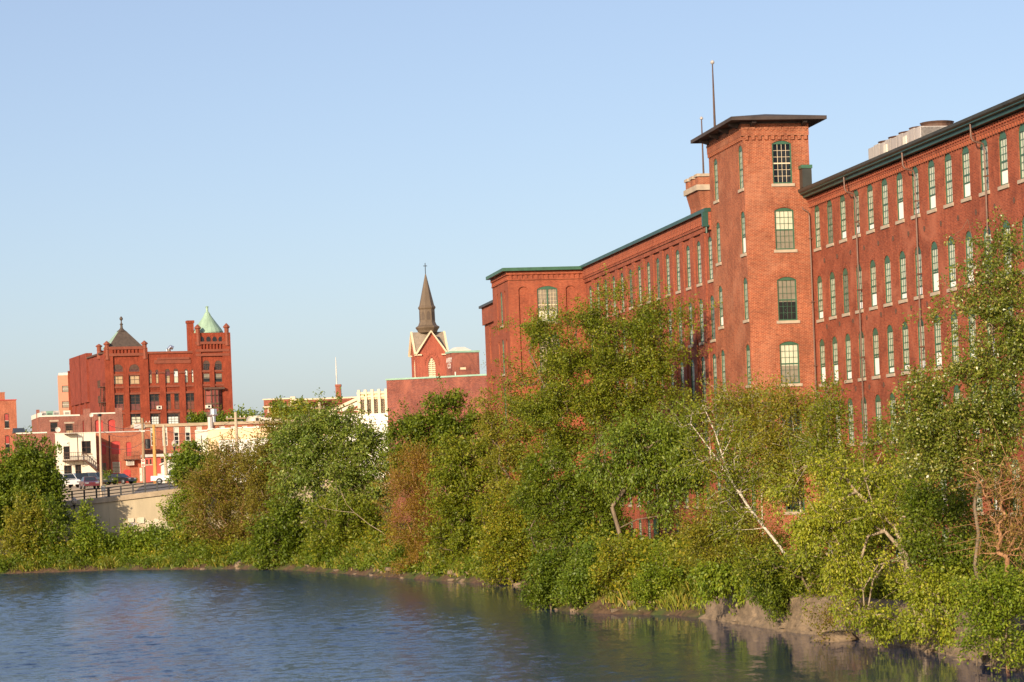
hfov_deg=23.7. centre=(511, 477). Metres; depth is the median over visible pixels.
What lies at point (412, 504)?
rust shrub
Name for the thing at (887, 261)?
window
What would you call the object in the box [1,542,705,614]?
shore grass
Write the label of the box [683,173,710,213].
chimney
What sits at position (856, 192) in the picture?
window
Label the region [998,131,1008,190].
window
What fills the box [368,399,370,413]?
window
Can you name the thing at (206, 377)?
window
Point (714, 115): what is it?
flagpole
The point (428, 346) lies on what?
church steeple
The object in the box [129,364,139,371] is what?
window
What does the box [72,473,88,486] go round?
parked car
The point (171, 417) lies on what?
window
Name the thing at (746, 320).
window
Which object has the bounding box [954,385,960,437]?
window
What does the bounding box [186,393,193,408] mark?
window
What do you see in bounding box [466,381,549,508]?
bank tree
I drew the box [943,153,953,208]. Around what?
window
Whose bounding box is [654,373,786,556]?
birch tree
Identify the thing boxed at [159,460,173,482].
shed
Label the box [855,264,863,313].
window
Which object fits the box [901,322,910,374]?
window
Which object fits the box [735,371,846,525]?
birch tree
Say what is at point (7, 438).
window
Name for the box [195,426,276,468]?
rendered building
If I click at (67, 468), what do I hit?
window
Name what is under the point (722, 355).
window
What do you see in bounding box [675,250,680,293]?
window
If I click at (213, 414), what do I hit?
flue
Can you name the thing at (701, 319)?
window
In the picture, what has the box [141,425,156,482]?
utility pole
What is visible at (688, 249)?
window
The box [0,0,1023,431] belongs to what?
sky
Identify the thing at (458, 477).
bank tree
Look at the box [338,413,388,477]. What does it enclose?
rendered building
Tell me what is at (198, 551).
undergrowth
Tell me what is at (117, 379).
window
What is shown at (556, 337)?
window
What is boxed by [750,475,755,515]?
window
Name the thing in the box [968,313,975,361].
window
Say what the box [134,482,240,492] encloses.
road
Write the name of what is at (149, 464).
shed
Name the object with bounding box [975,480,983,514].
window
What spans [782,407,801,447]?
window
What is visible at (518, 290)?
mill building
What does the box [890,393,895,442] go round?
window
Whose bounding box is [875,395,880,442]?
window
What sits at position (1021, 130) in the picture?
window
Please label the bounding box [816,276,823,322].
window
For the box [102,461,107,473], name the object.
window
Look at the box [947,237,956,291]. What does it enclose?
window
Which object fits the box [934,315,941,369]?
window
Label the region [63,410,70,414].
rooftop unit
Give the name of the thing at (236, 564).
rubble
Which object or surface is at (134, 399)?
window
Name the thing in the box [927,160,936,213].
window
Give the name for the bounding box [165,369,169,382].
window
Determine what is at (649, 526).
window
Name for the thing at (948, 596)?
box elder
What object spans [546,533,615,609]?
bush
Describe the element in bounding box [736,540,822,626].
hanging shrub
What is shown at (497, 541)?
bank tree
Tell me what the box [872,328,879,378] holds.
window
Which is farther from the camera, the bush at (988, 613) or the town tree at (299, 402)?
the town tree at (299, 402)
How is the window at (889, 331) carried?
in the mill building at (882, 256)
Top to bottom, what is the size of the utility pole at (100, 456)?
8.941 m
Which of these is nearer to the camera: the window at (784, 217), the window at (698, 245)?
the window at (784, 217)
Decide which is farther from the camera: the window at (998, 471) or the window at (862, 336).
the window at (862, 336)
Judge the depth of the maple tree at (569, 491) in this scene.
146.25 m
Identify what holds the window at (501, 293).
in the mill building at (518, 290)
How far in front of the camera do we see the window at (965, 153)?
117.03 m
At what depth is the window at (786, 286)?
141.68 m
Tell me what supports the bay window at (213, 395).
in the romanesque building at (130, 376)
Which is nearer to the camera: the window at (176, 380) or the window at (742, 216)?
the window at (742, 216)
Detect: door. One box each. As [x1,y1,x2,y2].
[123,469,130,482]
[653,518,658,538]
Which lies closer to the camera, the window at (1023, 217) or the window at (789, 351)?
the window at (1023, 217)
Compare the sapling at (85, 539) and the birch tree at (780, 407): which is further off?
the sapling at (85, 539)
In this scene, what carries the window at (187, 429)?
in the brick building at (186, 431)
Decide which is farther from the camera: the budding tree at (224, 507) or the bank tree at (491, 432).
the budding tree at (224, 507)
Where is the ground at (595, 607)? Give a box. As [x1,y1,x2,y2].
[0,477,1023,616]
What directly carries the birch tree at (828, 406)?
on the ground at (595, 607)
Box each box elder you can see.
[760,434,930,650]
[887,545,985,651]
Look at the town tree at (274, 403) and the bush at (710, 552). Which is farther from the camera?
the town tree at (274, 403)
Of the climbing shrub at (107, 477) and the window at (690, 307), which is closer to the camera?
the window at (690, 307)
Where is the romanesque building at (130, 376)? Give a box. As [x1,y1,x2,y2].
[68,306,232,430]
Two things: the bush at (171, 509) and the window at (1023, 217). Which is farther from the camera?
the bush at (171, 509)
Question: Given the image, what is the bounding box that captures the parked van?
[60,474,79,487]
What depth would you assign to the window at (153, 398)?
432.90 m
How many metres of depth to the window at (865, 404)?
133.62 m
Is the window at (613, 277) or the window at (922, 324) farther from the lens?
the window at (613, 277)
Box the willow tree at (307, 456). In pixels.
[253,387,404,523]
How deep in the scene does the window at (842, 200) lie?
136.09 m
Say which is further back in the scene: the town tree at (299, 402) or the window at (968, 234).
the town tree at (299, 402)
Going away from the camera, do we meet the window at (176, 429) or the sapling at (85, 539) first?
the sapling at (85, 539)
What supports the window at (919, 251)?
in the mill building at (882, 256)
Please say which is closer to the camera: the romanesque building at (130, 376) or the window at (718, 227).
the window at (718, 227)
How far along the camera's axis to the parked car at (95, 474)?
325.09 m
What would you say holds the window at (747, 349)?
in the brick tower
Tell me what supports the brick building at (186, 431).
on the ground at (595, 607)
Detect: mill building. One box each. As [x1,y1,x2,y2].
[479,300,499,511]
[486,266,593,528]
[580,208,722,539]
[798,93,1023,576]
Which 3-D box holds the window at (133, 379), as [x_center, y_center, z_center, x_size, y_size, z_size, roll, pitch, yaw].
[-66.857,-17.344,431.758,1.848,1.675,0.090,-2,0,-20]
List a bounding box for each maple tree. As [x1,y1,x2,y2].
[0,425,82,538]
[486,262,722,525]
[501,438,638,554]
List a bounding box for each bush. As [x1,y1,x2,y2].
[89,525,131,558]
[112,518,163,559]
[135,520,188,557]
[156,484,199,530]
[167,516,214,546]
[243,484,326,569]
[289,486,392,564]
[515,538,580,609]
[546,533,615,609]
[588,529,653,597]
[622,535,682,610]
[661,483,793,575]
[726,535,870,615]
[798,555,874,641]
[935,553,1023,672]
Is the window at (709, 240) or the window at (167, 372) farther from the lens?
the window at (167, 372)
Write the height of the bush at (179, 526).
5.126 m
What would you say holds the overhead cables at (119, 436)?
attached to the utility pole at (147, 443)
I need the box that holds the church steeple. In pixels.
[408,265,448,376]
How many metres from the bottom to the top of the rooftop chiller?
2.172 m
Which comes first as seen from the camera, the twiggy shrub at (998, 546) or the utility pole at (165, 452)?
the twiggy shrub at (998, 546)
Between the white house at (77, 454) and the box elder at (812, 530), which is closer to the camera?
the box elder at (812, 530)
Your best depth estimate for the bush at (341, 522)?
197.50 m
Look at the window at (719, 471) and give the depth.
149.96 m
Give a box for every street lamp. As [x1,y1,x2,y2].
[71,497,76,523]
[172,440,176,485]
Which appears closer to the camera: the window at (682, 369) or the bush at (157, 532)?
the window at (682, 369)
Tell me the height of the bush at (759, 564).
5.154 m
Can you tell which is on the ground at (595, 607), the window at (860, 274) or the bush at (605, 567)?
the bush at (605, 567)
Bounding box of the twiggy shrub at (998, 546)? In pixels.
[942,405,1023,669]
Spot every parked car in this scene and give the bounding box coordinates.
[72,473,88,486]
[79,477,99,488]
[87,472,113,484]
[104,474,135,484]
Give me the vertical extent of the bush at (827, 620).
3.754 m
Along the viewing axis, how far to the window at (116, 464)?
348.36 m
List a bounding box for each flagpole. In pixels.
[700,116,703,172]
[710,60,715,125]
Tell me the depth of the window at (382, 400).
309.38 m
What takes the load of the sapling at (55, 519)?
on the ground at (595, 607)
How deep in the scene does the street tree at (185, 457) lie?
249.11 m
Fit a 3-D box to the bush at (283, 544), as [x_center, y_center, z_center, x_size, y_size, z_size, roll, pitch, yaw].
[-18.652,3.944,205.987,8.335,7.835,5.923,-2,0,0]
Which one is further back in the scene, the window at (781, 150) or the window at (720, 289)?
the window at (720, 289)
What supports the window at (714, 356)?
in the mill building at (677, 256)
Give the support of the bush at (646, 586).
on the ground at (595, 607)
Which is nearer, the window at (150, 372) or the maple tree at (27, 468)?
the maple tree at (27, 468)
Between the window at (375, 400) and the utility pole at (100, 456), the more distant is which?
the window at (375, 400)
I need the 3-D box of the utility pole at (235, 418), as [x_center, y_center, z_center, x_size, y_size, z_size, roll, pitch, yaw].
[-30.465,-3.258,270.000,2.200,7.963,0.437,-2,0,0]
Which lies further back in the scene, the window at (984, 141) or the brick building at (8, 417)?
the brick building at (8, 417)
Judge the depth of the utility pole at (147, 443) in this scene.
329.83 m
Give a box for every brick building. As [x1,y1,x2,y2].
[0,392,16,469]
[12,428,56,456]
[31,408,122,432]
[96,431,141,483]
[124,419,306,472]
[263,384,355,417]
[385,374,488,522]
[445,350,479,375]
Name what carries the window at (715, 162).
in the brick tower
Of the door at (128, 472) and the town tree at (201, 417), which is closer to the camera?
the door at (128, 472)
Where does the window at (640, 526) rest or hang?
in the mill building at (677, 256)
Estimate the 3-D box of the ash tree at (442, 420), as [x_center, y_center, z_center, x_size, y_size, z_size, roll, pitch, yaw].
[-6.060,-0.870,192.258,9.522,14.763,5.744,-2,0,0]
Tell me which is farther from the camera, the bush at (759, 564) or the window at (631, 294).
the window at (631, 294)
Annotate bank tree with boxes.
[412,425,513,571]
[459,475,556,585]
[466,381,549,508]
[820,407,935,595]
[891,447,1023,652]
[938,450,1023,576]
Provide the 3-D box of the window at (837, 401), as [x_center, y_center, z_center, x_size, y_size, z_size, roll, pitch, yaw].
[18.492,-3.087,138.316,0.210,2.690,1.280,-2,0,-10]
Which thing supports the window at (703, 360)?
in the mill building at (677, 256)
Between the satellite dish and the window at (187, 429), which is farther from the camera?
the satellite dish
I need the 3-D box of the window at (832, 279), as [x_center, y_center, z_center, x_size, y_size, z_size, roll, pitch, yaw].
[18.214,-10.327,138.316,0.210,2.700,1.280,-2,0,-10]
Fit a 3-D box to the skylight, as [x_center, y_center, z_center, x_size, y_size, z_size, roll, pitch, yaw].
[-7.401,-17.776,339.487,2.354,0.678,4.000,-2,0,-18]
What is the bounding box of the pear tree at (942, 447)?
[871,206,1023,662]
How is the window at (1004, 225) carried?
in the mill building at (882, 256)
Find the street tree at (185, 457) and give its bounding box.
[161,437,223,500]
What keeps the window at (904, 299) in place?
in the mill building at (882, 256)
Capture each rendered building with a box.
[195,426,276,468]
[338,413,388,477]
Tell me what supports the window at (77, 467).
in the white house at (77, 454)
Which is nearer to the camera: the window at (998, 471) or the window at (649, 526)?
the window at (998, 471)
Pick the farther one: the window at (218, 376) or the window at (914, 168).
the window at (218, 376)
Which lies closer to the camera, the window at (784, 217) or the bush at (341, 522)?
the window at (784, 217)
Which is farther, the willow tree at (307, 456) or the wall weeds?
the willow tree at (307, 456)
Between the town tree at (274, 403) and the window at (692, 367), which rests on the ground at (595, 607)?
the town tree at (274, 403)
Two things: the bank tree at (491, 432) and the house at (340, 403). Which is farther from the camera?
the house at (340, 403)
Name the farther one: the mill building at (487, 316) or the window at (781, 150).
the mill building at (487, 316)
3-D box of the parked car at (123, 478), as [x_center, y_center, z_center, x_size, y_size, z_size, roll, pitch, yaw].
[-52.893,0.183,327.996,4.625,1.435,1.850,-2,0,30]
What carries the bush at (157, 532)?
on the ground at (595, 607)
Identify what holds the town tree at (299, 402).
on the ground at (595, 607)
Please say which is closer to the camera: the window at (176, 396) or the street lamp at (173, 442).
the street lamp at (173, 442)
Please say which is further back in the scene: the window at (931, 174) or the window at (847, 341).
the window at (847, 341)
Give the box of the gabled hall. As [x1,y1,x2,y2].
[329,397,357,414]
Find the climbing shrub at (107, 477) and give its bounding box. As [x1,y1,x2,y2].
[87,467,118,486]
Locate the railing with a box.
[66,475,238,498]
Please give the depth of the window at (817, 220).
140.85 m
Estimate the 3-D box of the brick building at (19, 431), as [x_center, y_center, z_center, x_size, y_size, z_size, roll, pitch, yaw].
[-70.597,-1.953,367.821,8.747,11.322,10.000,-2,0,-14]
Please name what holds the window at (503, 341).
in the mill building at (518, 290)
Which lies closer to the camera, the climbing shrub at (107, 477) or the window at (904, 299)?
the window at (904, 299)
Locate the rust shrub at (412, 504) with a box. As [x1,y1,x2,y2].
[369,433,448,577]
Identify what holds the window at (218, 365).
in the romanesque building at (130, 376)
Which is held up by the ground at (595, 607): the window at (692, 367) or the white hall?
the white hall
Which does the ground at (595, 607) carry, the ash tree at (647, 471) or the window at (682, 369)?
the ash tree at (647, 471)
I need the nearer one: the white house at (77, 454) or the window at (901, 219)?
the window at (901, 219)
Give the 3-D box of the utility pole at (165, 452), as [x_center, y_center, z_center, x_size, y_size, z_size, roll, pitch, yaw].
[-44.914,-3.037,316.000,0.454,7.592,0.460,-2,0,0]
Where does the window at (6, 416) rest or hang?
in the brick building at (8, 417)
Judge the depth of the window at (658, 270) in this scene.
163.63 m
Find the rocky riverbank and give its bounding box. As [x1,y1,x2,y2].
[699,590,1023,671]
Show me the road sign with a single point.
(143, 463)
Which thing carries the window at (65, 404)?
in the office building at (63, 397)
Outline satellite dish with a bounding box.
[246,416,253,420]
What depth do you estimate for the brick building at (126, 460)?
348.50 m
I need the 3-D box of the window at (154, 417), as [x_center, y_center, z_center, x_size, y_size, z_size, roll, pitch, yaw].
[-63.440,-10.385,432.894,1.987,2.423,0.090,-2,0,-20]
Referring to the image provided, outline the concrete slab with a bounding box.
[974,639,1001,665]
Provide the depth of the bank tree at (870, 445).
99.83 m
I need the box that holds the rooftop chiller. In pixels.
[868,120,953,158]
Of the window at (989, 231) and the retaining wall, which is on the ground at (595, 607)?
the retaining wall
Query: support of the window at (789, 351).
in the brick tower
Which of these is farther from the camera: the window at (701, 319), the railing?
the railing
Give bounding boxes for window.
[4,413,9,428]
[5,435,9,450]
[50,422,57,431]
[62,386,67,391]
[62,401,68,407]
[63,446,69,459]
[64,465,71,473]
[65,424,72,432]
[75,465,81,472]
[81,441,91,454]
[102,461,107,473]
[112,460,121,473]
[113,364,122,371]
[114,376,122,383]
[114,395,123,409]
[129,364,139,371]
[129,375,139,383]
[130,394,140,409]
[131,414,140,424]
[149,370,151,382]
[149,394,158,408]
[150,413,160,423]
[150,427,155,445]
[155,370,158,382]
[162,427,167,445]
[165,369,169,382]
[166,394,170,408]
[167,413,179,423]
[173,369,178,382]
[173,427,178,444]
[174,393,178,408]
[184,369,187,382]
[185,427,190,441]
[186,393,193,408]
[203,360,209,369]
[203,373,209,381]
[204,387,224,416]
[215,360,221,369]
[215,373,221,381]
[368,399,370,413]
[374,399,377,412]
[381,399,384,412]
[500,293,502,328]
[502,341,504,375]
[537,286,559,322]
[539,337,559,370]
[605,280,607,316]
[612,277,615,315]
[620,273,624,312]
[629,269,632,309]
[637,267,641,305]
[639,520,641,538]
[647,262,650,302]
[648,520,650,538]
[656,258,660,300]
[666,254,670,297]
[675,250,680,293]
[678,307,681,348]
[680,362,683,401]
[686,246,690,290]
[688,303,693,347]
[691,359,695,402]
[696,241,701,286]
[699,300,704,344]
[701,357,706,402]
[704,415,707,456]
[708,237,712,282]
[710,296,715,342]
[713,159,718,203]
[713,354,716,395]
[716,223,721,265]
[717,471,721,505]
[718,286,723,329]
[721,350,725,391]
[738,146,743,192]
[740,212,746,257]
[743,278,748,322]
[745,345,751,387]
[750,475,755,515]
[771,141,794,186]
[774,208,797,252]
[777,277,799,323]
[780,342,802,386]
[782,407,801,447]
[784,472,804,514]
[814,205,820,251]
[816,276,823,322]
[819,339,826,386]
[826,200,833,247]
[829,272,836,319]
[832,336,838,384]
[835,401,840,445]
[839,195,846,243]
[842,268,849,316]
[844,334,852,382]
[848,399,853,445]
[852,189,860,238]
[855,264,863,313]
[858,331,865,380]
[860,397,867,444]
[866,184,874,234]
[869,260,877,310]
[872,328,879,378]
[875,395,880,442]
[880,178,888,229]
[883,255,891,306]
[886,325,894,376]
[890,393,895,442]
[895,172,904,224]
[898,251,907,303]
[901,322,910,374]
[911,166,919,219]
[914,246,923,299]
[917,319,924,372]
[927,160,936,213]
[930,241,939,295]
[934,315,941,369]
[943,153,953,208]
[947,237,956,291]
[951,311,958,362]
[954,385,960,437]
[961,146,971,202]
[964,231,974,287]
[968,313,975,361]
[971,383,979,435]
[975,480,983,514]
[979,139,989,196]
[983,227,992,281]
[991,471,1001,515]
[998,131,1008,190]
[1003,220,1010,277]
[1010,459,1020,515]
[1017,123,1023,183]
[1021,217,1023,273]
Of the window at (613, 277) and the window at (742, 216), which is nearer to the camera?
the window at (742, 216)
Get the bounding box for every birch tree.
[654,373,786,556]
[690,369,816,538]
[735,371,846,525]
[780,365,877,553]
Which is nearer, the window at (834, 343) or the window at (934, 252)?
the window at (934, 252)
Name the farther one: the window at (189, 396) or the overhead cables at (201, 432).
the window at (189, 396)
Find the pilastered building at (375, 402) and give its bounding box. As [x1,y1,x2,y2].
[357,389,387,413]
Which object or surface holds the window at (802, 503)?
in the brick tower
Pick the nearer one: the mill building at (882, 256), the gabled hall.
the mill building at (882, 256)
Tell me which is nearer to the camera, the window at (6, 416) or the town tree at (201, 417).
the town tree at (201, 417)
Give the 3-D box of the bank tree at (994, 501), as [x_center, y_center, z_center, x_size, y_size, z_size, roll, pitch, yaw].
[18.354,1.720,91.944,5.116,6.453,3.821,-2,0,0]
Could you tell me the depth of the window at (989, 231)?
114.58 m
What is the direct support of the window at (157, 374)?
in the romanesque building at (130, 376)
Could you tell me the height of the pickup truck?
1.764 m
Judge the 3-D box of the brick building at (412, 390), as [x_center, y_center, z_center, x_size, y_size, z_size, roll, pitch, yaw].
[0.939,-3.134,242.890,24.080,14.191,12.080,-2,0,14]
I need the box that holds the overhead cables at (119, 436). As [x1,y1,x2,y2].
[101,421,142,449]
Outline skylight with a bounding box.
[449,347,469,350]
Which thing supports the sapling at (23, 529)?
on the ground at (595, 607)
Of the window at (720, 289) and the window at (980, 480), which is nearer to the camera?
the window at (980, 480)
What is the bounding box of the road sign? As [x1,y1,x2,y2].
[141,459,144,479]
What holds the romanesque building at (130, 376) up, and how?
on the ground at (595, 607)
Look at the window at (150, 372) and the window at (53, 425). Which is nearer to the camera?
the window at (53, 425)
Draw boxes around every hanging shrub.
[685,554,752,614]
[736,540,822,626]
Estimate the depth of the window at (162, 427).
367.31 m
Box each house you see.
[47,425,99,485]
[310,399,351,410]
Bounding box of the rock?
[809,630,857,641]
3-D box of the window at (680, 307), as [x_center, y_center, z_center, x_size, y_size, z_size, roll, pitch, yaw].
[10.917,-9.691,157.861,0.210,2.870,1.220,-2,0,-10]
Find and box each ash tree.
[374,373,485,527]
[566,397,719,538]
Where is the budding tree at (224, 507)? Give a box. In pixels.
[156,427,269,553]
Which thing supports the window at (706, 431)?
in the mill building at (677, 256)
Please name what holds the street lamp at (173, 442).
on the road
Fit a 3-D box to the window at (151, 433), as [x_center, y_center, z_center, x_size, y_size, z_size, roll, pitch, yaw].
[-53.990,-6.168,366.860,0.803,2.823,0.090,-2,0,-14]
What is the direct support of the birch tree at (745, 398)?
on the ground at (595, 607)
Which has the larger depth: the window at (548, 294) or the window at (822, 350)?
the window at (548, 294)
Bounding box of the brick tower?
[690,114,826,555]
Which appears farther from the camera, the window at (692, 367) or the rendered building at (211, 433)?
the rendered building at (211, 433)
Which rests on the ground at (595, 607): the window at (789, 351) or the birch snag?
the birch snag
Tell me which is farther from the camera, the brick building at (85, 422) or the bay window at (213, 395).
the bay window at (213, 395)
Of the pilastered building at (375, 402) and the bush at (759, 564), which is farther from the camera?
the pilastered building at (375, 402)
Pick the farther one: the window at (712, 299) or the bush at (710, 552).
the window at (712, 299)
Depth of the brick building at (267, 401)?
499.83 m
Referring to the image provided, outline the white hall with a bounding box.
[218,437,326,481]
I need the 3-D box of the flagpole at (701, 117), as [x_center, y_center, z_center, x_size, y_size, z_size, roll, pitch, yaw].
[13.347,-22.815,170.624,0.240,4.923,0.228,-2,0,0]
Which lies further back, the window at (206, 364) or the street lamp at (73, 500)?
the window at (206, 364)
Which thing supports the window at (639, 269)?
in the mill building at (677, 256)
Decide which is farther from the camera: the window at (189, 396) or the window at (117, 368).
the window at (189, 396)
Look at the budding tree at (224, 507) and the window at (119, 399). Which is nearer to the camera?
the budding tree at (224, 507)
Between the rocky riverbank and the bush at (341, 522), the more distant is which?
the bush at (341, 522)
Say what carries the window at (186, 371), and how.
in the romanesque building at (130, 376)
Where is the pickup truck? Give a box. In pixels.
[151,470,172,483]
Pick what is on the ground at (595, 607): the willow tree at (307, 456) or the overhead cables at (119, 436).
the willow tree at (307, 456)
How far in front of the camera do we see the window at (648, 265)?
166.37 m
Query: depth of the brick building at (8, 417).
429.60 m
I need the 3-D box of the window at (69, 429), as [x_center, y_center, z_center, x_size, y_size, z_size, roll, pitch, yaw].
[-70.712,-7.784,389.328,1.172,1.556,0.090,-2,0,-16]
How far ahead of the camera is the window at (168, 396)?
433.75 m
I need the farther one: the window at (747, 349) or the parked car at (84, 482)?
the parked car at (84, 482)
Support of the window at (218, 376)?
in the romanesque building at (130, 376)
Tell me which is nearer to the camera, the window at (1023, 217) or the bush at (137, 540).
the window at (1023, 217)
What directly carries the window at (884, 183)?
in the mill building at (882, 256)
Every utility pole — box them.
[97,414,102,496]
[134,418,150,482]
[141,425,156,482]
[163,425,167,482]
[226,412,245,481]
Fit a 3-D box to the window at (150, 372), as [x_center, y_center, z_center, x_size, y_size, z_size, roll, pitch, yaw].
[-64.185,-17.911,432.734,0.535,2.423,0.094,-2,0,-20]
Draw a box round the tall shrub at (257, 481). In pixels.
[226,412,302,523]
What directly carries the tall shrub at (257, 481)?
on the ground at (595, 607)
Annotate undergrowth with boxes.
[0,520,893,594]
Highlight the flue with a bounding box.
[207,408,217,428]
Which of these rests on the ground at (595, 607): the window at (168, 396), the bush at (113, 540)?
the bush at (113, 540)
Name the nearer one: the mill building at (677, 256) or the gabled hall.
the mill building at (677, 256)
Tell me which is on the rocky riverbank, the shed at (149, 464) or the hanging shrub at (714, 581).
the hanging shrub at (714, 581)
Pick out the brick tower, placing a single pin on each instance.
(761, 261)
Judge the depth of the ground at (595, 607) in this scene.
193.74 m
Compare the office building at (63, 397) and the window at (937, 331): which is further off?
the office building at (63, 397)
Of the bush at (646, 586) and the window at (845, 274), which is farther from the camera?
the window at (845, 274)
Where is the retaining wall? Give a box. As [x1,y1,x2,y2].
[62,485,313,534]
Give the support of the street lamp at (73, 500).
on the ground at (595, 607)
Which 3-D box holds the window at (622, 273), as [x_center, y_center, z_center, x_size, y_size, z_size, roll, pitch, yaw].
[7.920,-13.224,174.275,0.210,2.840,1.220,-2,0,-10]
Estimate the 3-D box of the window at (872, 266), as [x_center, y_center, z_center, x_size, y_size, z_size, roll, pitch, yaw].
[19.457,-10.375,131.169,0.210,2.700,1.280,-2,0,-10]
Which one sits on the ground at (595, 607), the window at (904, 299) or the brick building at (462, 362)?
the brick building at (462, 362)
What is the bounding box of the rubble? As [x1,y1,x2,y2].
[198,559,1020,670]
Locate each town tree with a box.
[185,409,218,422]
[213,403,261,421]
[262,395,285,417]
[268,395,323,419]
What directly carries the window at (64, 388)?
in the office building at (63, 397)
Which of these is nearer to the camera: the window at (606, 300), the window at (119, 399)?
the window at (606, 300)
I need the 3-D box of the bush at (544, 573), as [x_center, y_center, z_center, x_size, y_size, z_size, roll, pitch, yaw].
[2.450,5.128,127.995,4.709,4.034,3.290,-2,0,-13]
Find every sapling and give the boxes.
[0,488,56,565]
[22,493,75,563]
[66,496,115,560]
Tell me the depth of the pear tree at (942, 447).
83.66 m
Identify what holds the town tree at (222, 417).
on the ground at (595, 607)
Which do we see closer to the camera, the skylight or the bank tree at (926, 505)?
the bank tree at (926, 505)
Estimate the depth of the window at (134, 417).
431.74 m
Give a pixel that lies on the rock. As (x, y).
(838, 635)
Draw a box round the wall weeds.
[689,545,1023,616]
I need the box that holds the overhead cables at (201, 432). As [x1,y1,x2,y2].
[164,420,234,451]
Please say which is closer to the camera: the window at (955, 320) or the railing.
the window at (955, 320)
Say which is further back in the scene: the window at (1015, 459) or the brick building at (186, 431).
the brick building at (186, 431)
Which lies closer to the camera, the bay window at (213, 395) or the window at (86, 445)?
the window at (86, 445)
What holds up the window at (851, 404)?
in the mill building at (882, 256)
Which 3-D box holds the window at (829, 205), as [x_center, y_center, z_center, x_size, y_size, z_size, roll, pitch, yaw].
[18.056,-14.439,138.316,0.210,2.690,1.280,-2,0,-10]
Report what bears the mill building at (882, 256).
on the ground at (595, 607)
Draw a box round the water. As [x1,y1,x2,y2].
[0,569,1023,681]
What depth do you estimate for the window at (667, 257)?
160.92 m
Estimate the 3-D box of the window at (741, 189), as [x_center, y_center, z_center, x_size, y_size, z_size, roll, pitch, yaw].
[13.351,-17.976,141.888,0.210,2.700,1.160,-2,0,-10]
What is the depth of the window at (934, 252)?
121.78 m
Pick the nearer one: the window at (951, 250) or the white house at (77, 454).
the window at (951, 250)
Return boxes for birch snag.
[306,484,389,540]
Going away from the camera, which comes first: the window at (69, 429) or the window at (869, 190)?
the window at (869, 190)
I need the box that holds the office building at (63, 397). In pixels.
[58,373,68,414]
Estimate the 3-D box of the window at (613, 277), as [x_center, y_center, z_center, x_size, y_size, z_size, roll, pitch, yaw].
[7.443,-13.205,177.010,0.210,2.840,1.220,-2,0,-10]
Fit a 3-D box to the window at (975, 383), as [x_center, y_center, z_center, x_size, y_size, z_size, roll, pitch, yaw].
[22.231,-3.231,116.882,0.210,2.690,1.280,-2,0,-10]
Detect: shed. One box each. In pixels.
[140,453,175,482]
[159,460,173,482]

